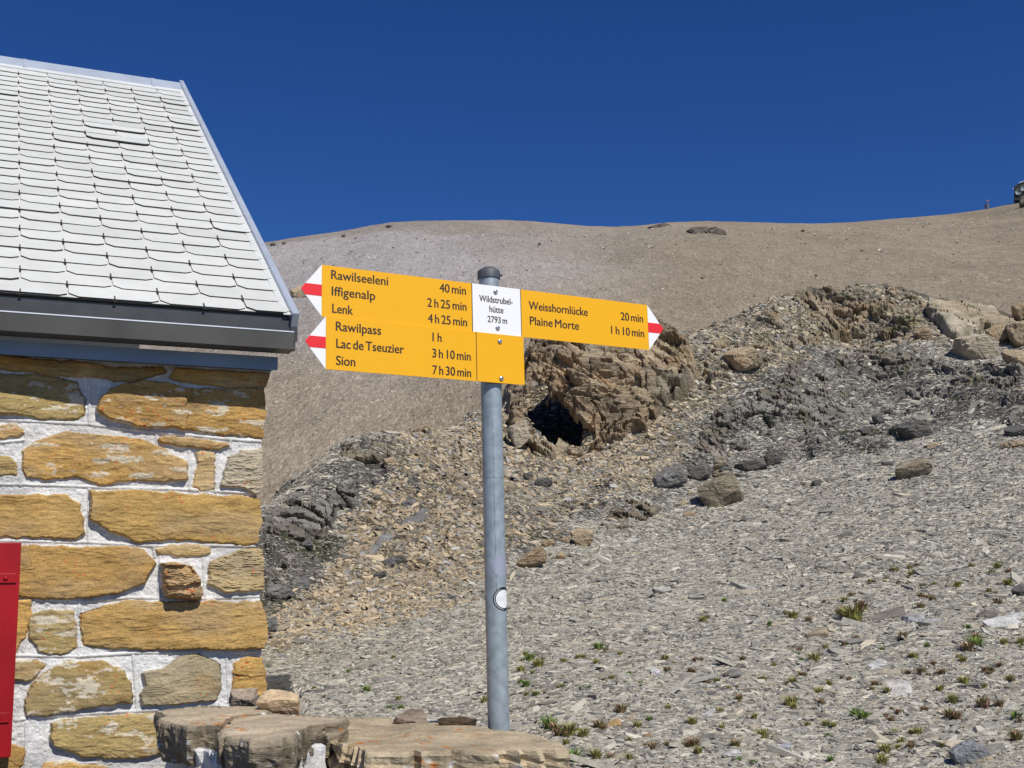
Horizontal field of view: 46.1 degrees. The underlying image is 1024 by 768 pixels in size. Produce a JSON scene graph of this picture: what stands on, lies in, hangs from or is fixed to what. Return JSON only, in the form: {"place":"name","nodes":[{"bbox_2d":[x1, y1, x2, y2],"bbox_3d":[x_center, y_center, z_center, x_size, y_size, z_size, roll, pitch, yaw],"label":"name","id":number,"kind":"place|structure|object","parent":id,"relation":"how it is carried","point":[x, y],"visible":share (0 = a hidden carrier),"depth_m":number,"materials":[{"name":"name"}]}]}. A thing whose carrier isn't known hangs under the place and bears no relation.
{"place":"outdoors","nodes":[
{"label":"outdoors","id":0,"kind":"place"},
{"bbox_2d":[0,0,1023,241],"label":"sky","id":1,"kind":"structure","parent":0,"point":[323,116],"materials":[{"name":"blue"}]},
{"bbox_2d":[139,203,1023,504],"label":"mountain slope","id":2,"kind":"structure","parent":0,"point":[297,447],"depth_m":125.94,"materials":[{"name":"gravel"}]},
{"bbox_2d":[289,284,305,296],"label":"rock","id":3,"kind":"object","parent":2,"relation":"on","point":[297,291],"visible":0.65,"depth_m":112.28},
{"bbox_2d":[648,223,669,227],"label":"rock band","id":4,"kind":"object","parent":2,"relation":"on","point":[659,225],"visible":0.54,"depth_m":226.62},
{"bbox_2d":[686,226,725,234],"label":"rock band","id":5,"kind":"object","parent":2,"relation":"on","point":[707,230],"visible":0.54,"depth_m":190.36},
{"bbox_2d":[1013,181,1023,202],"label":"antenna station","id":6,"kind":"object","parent":2,"relation":"on","point":[1018,188],"visible":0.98,"depth_m":265.91,"materials":[{"name":"metal"}]},
{"bbox_2d":[255,283,1023,767],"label":"scree slope","id":7,"kind":"structure","parent":0,"point":[279,683],"depth_m":13.32,"materials":[{"name":"gravel"}]},
{"bbox_2d":[267,617,277,630],"bbox_3d":[-1.560,1.563,7.850,0.070,0.091,0.069,0,-11,-9],"label":"rock ledge","id":8,"kind":"object","parent":7,"relation":"on","point":[272,622],"visible":0.98,"depth_m":7.83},
{"bbox_2d":[265,584,292,600],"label":"rock","id":9,"kind":"object","parent":7,"relation":"on","point":[277,591],"visible":1,"depth_m":8.76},
{"bbox_2d":[275,623,289,630],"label":"boulder","id":10,"kind":"object","parent":7,"relation":"on","point":[283,627],"visible":0.99,"depth_m":7.89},
{"bbox_2d":[294,576,309,589],"bbox_3d":[-1.619,1.519,9.131,0.169,0.122,0.143,-1,-11,0],"label":"rock ledge","id":11,"kind":"object","parent":7,"relation":"on","point":[302,581],"visible":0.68,"depth_m":9.09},
{"bbox_2d":[300,539,313,547],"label":"rock ledge","id":12,"kind":"object","parent":7,"relation":"on","point":[307,543],"visible":1,"depth_m":9.79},
{"bbox_2d":[264,478,376,604],"bbox_3d":[-1.918,1.349,10.270,0.932,1.393,3.198,-3,-11,10],"label":"slate outcrop","id":13,"kind":"object","parent":7,"relation":"on","point":[295,526],"visible":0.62,"depth_m":10.42,"materials":[{"name":"stone"}]},
{"bbox_2d":[153,705,570,767],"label":"stone wall","id":14,"kind":"structure","parent":7,"relation":"on","point":[201,736],"depth_m":2.97,"materials":[{"name":"stone"}]},
{"bbox_2d":[228,688,258,706],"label":"loose stone","id":15,"kind":"object","parent":14,"relation":"on","point":[245,697],"visible":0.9,"depth_m":3.77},
{"bbox_2d":[257,689,300,714],"bbox_3d":[-0.663,0.910,3.439,0.115,0.078,0.104,-1,-11,0],"label":"loose stone","id":16,"kind":"object","parent":14,"relation":"on","point":[279,701],"visible":0.96,"depth_m":3.41,"materials":[{"name":"stone"}]},
{"bbox_2d":[393,709,426,723],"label":"loose stone","id":17,"kind":"object","parent":14,"relation":"on","point":[414,716],"visible":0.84,"depth_m":3.56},
{"bbox_2d":[437,717,476,725],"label":"loose stone","id":18,"kind":"object","parent":14,"relation":"on","point":[446,721],"visible":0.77,"depth_m":3.46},
{"bbox_2d":[381,555,395,566],"bbox_3d":[-1.017,1.456,9.881,0.122,0.103,0.112,-1,-11,0],"label":"rock ledge","id":19,"kind":"object","parent":7,"relation":"on","point":[390,561],"visible":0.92,"depth_m":9.83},
{"bbox_2d":[338,434,440,464],"bbox_3d":[-1.266,0.768,12.958,0.802,0.677,2.563,-5,-11,20],"label":"rock ledge","id":20,"kind":"object","parent":7,"relation":"on","point":[363,457],"visible":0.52,"depth_m":11.84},
{"bbox_2d":[383,457,396,466],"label":"boulder","id":21,"kind":"object","parent":7,"relation":"on","point":[391,461],"visible":0.88,"depth_m":11.76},
{"bbox_2d":[364,507,430,555],"bbox_3d":[-0.996,1.366,10.736,0.283,0.656,1.862,-6,-11,22],"label":"slate outcrop","id":22,"kind":"object","parent":7,"relation":"on","point":[420,516],"visible":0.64,"depth_m":10.78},
{"bbox_2d":[395,555,406,563],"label":"rock ledge","id":23,"kind":"object","parent":7,"relation":"on","point":[400,559],"visible":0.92,"depth_m":9.97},
{"bbox_2d":[413,424,430,431],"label":"boulder","id":24,"kind":"object","parent":7,"relation":"on","point":[421,428],"visible":0.88,"depth_m":13.21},
{"bbox_2d":[301,265,662,730],"bbox_3d":[-0.033,0.888,3.475,1.246,2.541,0.083,4,-12,-29],"label":"signpost","id":25,"kind":"object","parent":7,"relation":"on","point":[386,323],"visible":1,"depth_m":3.54,"materials":[{"name":"metal"}]},
{"bbox_2d":[508,420,530,447],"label":"boulder","id":26,"kind":"object","parent":7,"relation":"on","point":[519,432],"visible":1,"depth_m":14.53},
{"bbox_2d":[522,471,532,478],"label":"rock ledge","id":27,"kind":"object","parent":7,"relation":"on","point":[528,475],"visible":1,"depth_m":13.85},
{"bbox_2d":[517,546,546,567],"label":"boulder","id":28,"kind":"object","parent":7,"relation":"on","point":[535,556],"visible":0.95,"depth_m":10.16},
{"bbox_2d":[535,477,552,486],"bbox_3d":[0.360,1.124,13.646,0.204,0.133,0.154,-1,-11,0],"label":"rock ledge","id":29,"kind":"object","parent":7,"relation":"on","point":[546,482],"visible":0.97,"depth_m":13.59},
{"bbox_2d":[533,714,562,728],"bbox_3d":[0.133,1.143,4.081,0.095,0.048,0.111,7,-14,-38],"label":"grass tuft","id":30,"kind":"object","parent":7,"relation":"on","point":[546,722],"visible":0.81,"depth_m":4.08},
{"bbox_2d":[541,539,554,546],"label":"boulder","id":31,"kind":"object","parent":7,"relation":"on","point":[548,542],"visible":0.86,"depth_m":11.14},
{"bbox_2d":[558,535,571,542],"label":"boulder","id":32,"kind":"object","parent":7,"relation":"on","point":[566,539],"visible":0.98,"depth_m":11.21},
{"bbox_2d":[570,528,592,545],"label":"boulder","id":33,"kind":"object","parent":7,"relation":"on","point":[581,537],"visible":0.99,"depth_m":11.15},
{"bbox_2d":[591,640,607,649],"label":"grass tuft","id":34,"kind":"object","parent":7,"relation":"on","point":[599,646],"visible":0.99,"depth_m":6.38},
{"bbox_2d":[504,318,698,460],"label":"rock crag","id":35,"kind":"structure","parent":7,"relation":"on","point":[615,393],"depth_m":16.67,"materials":[{"name":"stone"}]},
{"bbox_2d":[608,719,621,726],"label":"stone slab","id":36,"kind":"object","parent":7,"relation":"on","point":[614,722],"depth_m":4.08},
{"bbox_2d":[600,499,661,529],"bbox_3d":[1.294,1.487,12.899,0.521,0.527,1.814,-6,-12,23],"label":"rock ledge","id":37,"kind":"object","parent":7,"relation":"on","point":[652,510],"visible":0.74,"depth_m":12.60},
{"bbox_2d":[626,713,636,720],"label":"stone slab","id":38,"kind":"object","parent":7,"relation":"on","point":[632,716],"depth_m":4.21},
{"bbox_2d":[254,283,1023,767],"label":"slate chips","id":39,"kind":"object","parent":7,"relation":"on","point":[586,621],"visible":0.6,"depth_m":7.88,"materials":[{"name":"gravel"}]},
{"bbox_2d":[529,658,545,666],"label":"grass tuft","id":40,"kind":"object","parent":39,"relation":"on","point":[537,663],"visible":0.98,"depth_m":5.86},
{"bbox_2d":[549,721,562,731],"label":"grass tuft","id":41,"kind":"object","parent":39,"relation":"on","point":[552,725],"visible":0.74,"depth_m":3.99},
{"bbox_2d":[556,719,581,734],"bbox_3d":[0.186,1.124,3.948,0.098,0.048,0.108,-8,-13,32],"label":"grass tuft","id":42,"kind":"object","parent":39,"relation":"on","point":[572,726],"visible":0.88,"depth_m":3.92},
{"bbox_2d":[569,748,586,761],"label":"grass tuft","id":43,"kind":"object","parent":39,"relation":"on","point":[571,751],"visible":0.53,"depth_m":3.50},
{"bbox_2d":[573,727,589,736],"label":"grass tuft","id":44,"kind":"object","parent":39,"relation":"on","point":[583,732],"visible":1,"depth_m":3.91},
{"bbox_2d":[587,748,605,758],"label":"grass tuft","id":45,"kind":"object","parent":39,"relation":"on","point":[596,754],"visible":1,"depth_m":3.53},
{"bbox_2d":[591,719,607,727],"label":"grass tuft","id":46,"kind":"object","parent":39,"relation":"on","point":[596,723],"visible":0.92,"depth_m":4.03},
{"bbox_2d":[613,702,632,712],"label":"grass tuft","id":47,"kind":"object","parent":39,"relation":"on","point":[621,706],"visible":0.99,"depth_m":4.38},
{"bbox_2d":[724,738,742,746],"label":"grass tuft","id":48,"kind":"object","parent":39,"relation":"on","point":[736,742],"visible":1,"depth_m":3.71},
{"bbox_2d":[787,609,799,617],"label":"grass tuft","id":49,"kind":"object","parent":39,"relation":"on","point":[794,614],"visible":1,"depth_m":7.12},
{"bbox_2d":[805,650,821,660],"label":"grass tuft","id":50,"kind":"object","parent":39,"relation":"on","point":[814,656],"visible":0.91,"depth_m":5.58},
{"bbox_2d":[837,603,867,619],"bbox_3d":[1.965,1.315,6.983,0.205,0.107,0.196,6,-13,-36],"label":"grass tuft","id":51,"kind":"object","parent":39,"relation":"on","point":[851,612],"visible":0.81,"depth_m":6.96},
{"bbox_2d":[849,709,874,719],"bbox_3d":[1.198,1.134,4.127,0.107,0.045,0.110,-5,-11,17],"label":"grass tuft","id":52,"kind":"object","parent":39,"relation":"on","point":[861,715],"visible":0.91,"depth_m":4.12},
{"bbox_2d":[872,753,890,763],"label":"grass tuft","id":53,"kind":"object","parent":39,"relation":"on","point":[882,760],"visible":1,"depth_m":3.37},
{"bbox_2d":[877,742,894,752],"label":"grass tuft","id":54,"kind":"object","parent":39,"relation":"on","point":[886,748],"visible":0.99,"depth_m":3.54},
{"bbox_2d":[912,727,924,734],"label":"grass tuft","id":55,"kind":"object","parent":39,"relation":"on","point":[917,731],"visible":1,"depth_m":3.78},
{"bbox_2d":[912,665,930,674],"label":"grass tuft","id":56,"kind":"object","parent":39,"relation":"on","point":[920,671],"visible":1,"depth_m":5.10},
{"bbox_2d":[941,707,958,719],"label":"grass tuft","id":57,"kind":"object","parent":39,"relation":"on","point":[948,715],"visible":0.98,"depth_m":4.04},
{"bbox_2d":[945,693,962,702],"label":"grass tuft","id":58,"kind":"object","parent":39,"relation":"on","point":[952,699],"visible":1,"depth_m":4.37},
{"bbox_2d":[950,710,964,719],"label":"grass tuft","id":59,"kind":"object","parent":39,"relation":"on","point":[958,715],"visible":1,"depth_m":4.02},
{"bbox_2d":[957,640,975,650],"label":"grass tuft","id":60,"kind":"object","parent":39,"relation":"on","point":[968,646],"visible":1,"depth_m":5.69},
{"bbox_2d":[964,634,989,648],"bbox_3d":[2.228,1.233,5.779,0.165,0.072,0.142,0,-11,-5],"label":"grass tuft","id":61,"kind":"object","parent":39,"relation":"on","point":[978,641],"visible":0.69,"depth_m":5.77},
{"bbox_2d":[976,756,993,762],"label":"boulder","id":62,"kind":"object","parent":39,"relation":"on","point":[989,758],"visible":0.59,"depth_m":3.28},
{"bbox_2d":[1004,729,1023,740],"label":"grass tuft","id":63,"kind":"object","parent":39,"relation":"on","point":[1016,736],"visible":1,"depth_m":3.51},
{"bbox_2d":[262,283,1023,666],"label":"rock debris","id":64,"kind":"object","parent":7,"relation":"on","point":[350,559],"visible":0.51,"depth_m":12.55,"materials":[{"name":"stone"}]},
{"bbox_2d":[373,570,386,577],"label":"rock ledge","id":65,"kind":"object","parent":64,"relation":"on","point":[380,574],"visible":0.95,"depth_m":9.39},
{"bbox_2d":[402,497,416,506],"bbox_3d":[-0.954,1.109,11.220,0.144,0.118,0.097,-1,-11,0],"label":"rock ledge","id":66,"kind":"object","parent":64,"relation":"on","point":[407,502],"visible":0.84,"depth_m":11.18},
{"bbox_2d":[407,477,418,485],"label":"rock ledge","id":67,"kind":"object","parent":64,"relation":"on","point":[412,480],"visible":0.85,"depth_m":11.64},
{"bbox_2d":[650,667,660,675],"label":"stone slab","id":68,"kind":"object","parent":7,"relation":"on","point":[656,671],"depth_m":5.22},
{"bbox_2d":[652,463,687,488],"bbox_3d":[1.841,1.079,14.043,0.406,0.324,0.273,-1,-11,0],"label":"rock","id":69,"kind":"object","parent":7,"relation":"on","point":[670,477],"visible":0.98,"depth_m":13.95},
{"bbox_2d":[685,715,697,723],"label":"grass tuft","id":70,"kind":"object","parent":7,"relation":"on","point":[691,720],"visible":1,"depth_m":4.14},
{"bbox_2d":[683,735,705,746],"bbox_3d":[0.563,1.106,3.737,0.076,0.036,0.083,8,-14,-42],"label":"grass tuft","id":71,"kind":"object","parent":7,"relation":"on","point":[695,744],"visible":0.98,"depth_m":3.73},
{"bbox_2d":[687,464,710,479],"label":"rock","id":72,"kind":"object","parent":7,"relation":"on","point":[699,472],"visible":0.98,"depth_m":14.41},
{"bbox_2d":[697,473,743,507],"bbox_3d":[2.333,1.221,13.500,0.550,0.414,0.464,-1,-11,0],"label":"boulder","id":73,"kind":"object","parent":7,"relation":"on","point":[723,490],"visible":0.96,"depth_m":13.33,"materials":[{"name":"stone"}]},
{"bbox_2d":[721,748,741,757],"bbox_3d":[0.645,1.093,3.551,0.062,0.034,0.044,-1,-11,0],"label":"stone slab","id":74,"kind":"object","parent":7,"relation":"on","point":[732,752],"depth_m":3.54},
{"bbox_2d":[722,668,741,677],"bbox_3d":[0.963,1.272,5.282,0.086,0.047,0.054,-1,-11,0],"label":"stone slab","id":75,"kind":"object","parent":7,"relation":"on","point":[734,673],"depth_m":5.26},
{"bbox_2d":[723,347,760,370],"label":"boulder","id":76,"kind":"object","parent":7,"relation":"on","point":[743,358],"visible":0.88,"depth_m":18.48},
{"bbox_2d":[734,458,766,471],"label":"rock","id":77,"kind":"object","parent":7,"relation":"on","point":[756,464],"visible":0.83,"depth_m":15.40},
{"bbox_2d":[752,727,769,737],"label":"grass tuft","id":78,"kind":"object","parent":7,"relation":"on","point":[763,733],"visible":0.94,"depth_m":3.87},
{"bbox_2d":[764,452,780,465],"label":"rock","id":79,"kind":"object","parent":7,"relation":"on","point":[773,458],"visible":0.96,"depth_m":15.56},
{"bbox_2d":[775,743,790,749],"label":"stone slab","id":80,"kind":"object","parent":7,"relation":"on","point":[786,746],"depth_m":3.69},
{"bbox_2d":[782,694,797,705],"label":"grass tuft","id":81,"kind":"object","parent":7,"relation":"on","point":[790,699],"visible":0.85,"depth_m":4.54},
{"bbox_2d":[703,285,925,384],"bbox_3d":[5.341,-0.846,21.138,7.689,3.039,2.543,9,-15,-43],"label":"rock outcrop","id":82,"kind":"object","parent":7,"relation":"on","point":[846,308],"visible":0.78,"depth_m":21.60,"materials":[{"name":"stone"}]},
{"bbox_2d":[804,628,828,638],"bbox_3d":[1.574,1.299,6.230,0.120,0.072,0.072,-1,-11,0],"label":"stone slab","id":83,"kind":"object","parent":7,"relation":"on","point":[821,632],"depth_m":6.21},
{"bbox_2d":[811,479,821,485],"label":"boulder","id":84,"kind":"object","parent":7,"relation":"on","point":[818,482],"visible":0.98,"depth_m":13.95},
{"bbox_2d":[694,348,1023,469],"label":"slate outcrop","id":85,"kind":"object","parent":7,"relation":"on","point":[886,366],"visible":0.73,"depth_m":18.06,"materials":[{"name":"stone"}]},
{"bbox_2d":[952,334,998,359],"bbox_3d":[7.713,-0.550,20.026,0.728,0.613,0.726,-1,-11,0],"label":"boulder","id":86,"kind":"object","parent":85,"relation":"on","point":[976,347],"visible":0.83,"depth_m":19.81,"materials":[{"name":"stone"}]},
{"bbox_2d":[849,599,870,610],"bbox_3d":[2.092,1.321,7.218,0.159,0.074,0.174,-9,-13,37],"label":"grass tuft","id":87,"kind":"object","parent":7,"relation":"on","point":[863,604],"visible":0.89,"depth_m":7.19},
{"bbox_2d":[858,427,870,434],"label":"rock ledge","id":88,"kind":"object","parent":7,"relation":"on","point":[865,430],"visible":1,"depth_m":16.60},
{"bbox_2d":[872,413,884,423],"bbox_3d":[5.248,0.505,17.257,0.171,0.190,0.179,-1,-11,0],"label":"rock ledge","id":89,"kind":"object","parent":7,"relation":"on","point":[878,418],"visible":0.99,"depth_m":17.18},
{"bbox_2d":[868,659,890,668],"bbox_3d":[1.639,1.258,5.390,0.095,0.057,0.077,-1,-11,0],"label":"stone slab","id":90,"kind":"object","parent":7,"relation":"on","point":[878,663],"depth_m":5.37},
{"bbox_2d":[868,606,905,620],"bbox_3d":[2.151,1.332,6.920,0.210,0.106,0.100,-1,-11,0],"label":"stone slab","id":91,"kind":"object","parent":7,"relation":"on","point":[895,612],"depth_m":6.91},
{"bbox_2d":[885,679,911,695],"bbox_3d":[1.488,1.175,4.629,0.101,0.072,0.100,-1,-11,0],"label":"stone slab","id":92,"kind":"object","parent":7,"relation":"on","point":[904,688],"depth_m":4.62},
{"bbox_2d":[901,614,925,622],"bbox_3d":[2.252,1.320,6.758,0.136,0.061,0.090,-6,-11,21],"label":"stone slab","id":93,"kind":"object","parent":7,"relation":"on","point":[916,618],"depth_m":6.74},
{"bbox_2d":[895,457,932,479],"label":"boulder","id":94,"kind":"object","parent":7,"relation":"on","point":[913,468],"visible":0.77,"depth_m":13.34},
{"bbox_2d":[896,420,932,439],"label":"rock","id":95,"kind":"object","parent":7,"relation":"on","point":[913,429],"visible":0.88,"depth_m":15.80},
{"bbox_2d":[913,326,931,339],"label":"boulder","id":96,"kind":"object","parent":7,"relation":"on","point":[922,333],"visible":0.89,"depth_m":20.91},
{"bbox_2d":[956,675,968,683],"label":"grass tuft","id":97,"kind":"object","parent":7,"relation":"on","point":[965,680],"visible":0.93,"depth_m":4.82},
{"bbox_2d":[948,740,991,765],"bbox_3d":[1.265,1.022,3.318,0.114,0.076,0.081,-1,-11,0],"label":"boulder","id":98,"kind":"object","parent":7,"relation":"on","point":[963,752],"visible":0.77,"depth_m":3.29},
{"bbox_2d":[925,298,1023,340],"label":"rock slab","id":99,"kind":"object","parent":7,"relation":"on","point":[956,319],"visible":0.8,"depth_m":21.50,"materials":[{"name":"stone"}]},
{"bbox_2d":[970,695,990,707],"bbox_3d":[1.654,1.118,4.258,0.091,0.048,0.112,3,-12,-24],"label":"grass tuft","id":100,"kind":"object","parent":7,"relation":"on","point":[982,702],"visible":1,"depth_m":4.24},
{"bbox_2d":[977,610,997,617],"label":"stone slab","id":101,"kind":"object","parent":7,"relation":"on","point":[988,613],"depth_m":6.73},
{"bbox_2d":[985,323,1008,341],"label":"boulder","id":102,"kind":"object","parent":7,"relation":"on","point":[998,331],"visible":0.72,"depth_m":20.64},
{"bbox_2d":[993,698,1005,706],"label":"grass tuft","id":103,"kind":"object","parent":7,"relation":"on","point":[999,703],"visible":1,"depth_m":4.23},
{"bbox_2d":[982,616,1021,626],"bbox_3d":[2.613,1.285,6.423,0.174,0.092,0.143,-1,-11,0],"label":"stone slab","id":104,"kind":"object","parent":7,"relation":"on","point":[1000,621],"depth_m":6.42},
{"bbox_2d":[995,440,1023,449],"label":"rock","id":105,"kind":"object","parent":7,"relation":"on","point":[1013,444],"visible":0.64,"depth_m":13.93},
{"bbox_2d":[1000,349,1023,365],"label":"boulder","id":106,"kind":"object","parent":7,"relation":"on","point":[1011,356],"visible":0.75,"depth_m":19.05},
{"bbox_2d":[1003,425,1023,436],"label":"rock","id":107,"kind":"object","parent":7,"relation":"on","point":[1014,430],"visible":0.76,"depth_m":14.52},
{"bbox_2d":[1005,611,1023,620],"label":"stone slab","id":108,"kind":"object","parent":7,"relation":"on","point":[1019,615],"depth_m":6.66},
{"bbox_2d":[1006,320,1023,346],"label":"boulder","id":109,"kind":"object","parent":7,"relation":"on","point":[1015,331],"visible":0.98,"depth_m":20.34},
{"bbox_2d":[1008,710,1023,719],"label":"grass tuft","id":110,"kind":"object","parent":7,"relation":"on","point":[1013,714],"visible":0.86,"depth_m":3.94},
{"bbox_2d":[1011,584,1023,596],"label":"boulder","id":111,"kind":"object","parent":7,"relation":"on","point":[1017,590],"visible":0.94,"depth_m":7.61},
{"bbox_2d":[1011,303,1023,320],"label":"boulder","id":112,"kind":"object","parent":7,"relation":"on","point":[1017,310],"visible":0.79,"depth_m":22.68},
{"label":"cairn stone","id":113,"kind":"object","parent":7,"relation":"on","visible":0},
{"bbox_2d":[712,471,729,476],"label":"cairn stone","id":114,"kind":"object","parent":113,"relation":"on","point":[720,474],"visible":0.56,"depth_m":14.57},
{"bbox_2d":[719,466,732,471],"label":"cairn stone","id":115,"kind":"object","parent":114,"relation":"on","point":[727,468],"visible":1,"depth_m":14.59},
{"bbox_2d":[713,463,728,468],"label":"cairn stone","id":116,"kind":"object","parent":115,"relation":"on","point":[718,466],"visible":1,"depth_m":14.60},
{"bbox_2d":[713,455,726,464],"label":"cairn stone","id":117,"kind":"object","parent":116,"relation":"on","point":[719,460],"visible":1,"depth_m":14.61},
{"bbox_3d":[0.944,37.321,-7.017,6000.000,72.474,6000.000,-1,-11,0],"label":"ground","id":118,"kind":"structure","parent":0,"visible":0},
{"bbox_2d":[0,56,299,767],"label":"mountain hut","id":119,"kind":"object","parent":118,"relation":"on","point":[132,580],"visible":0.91,"depth_m":5.54,"materials":[{"name":"stone"}]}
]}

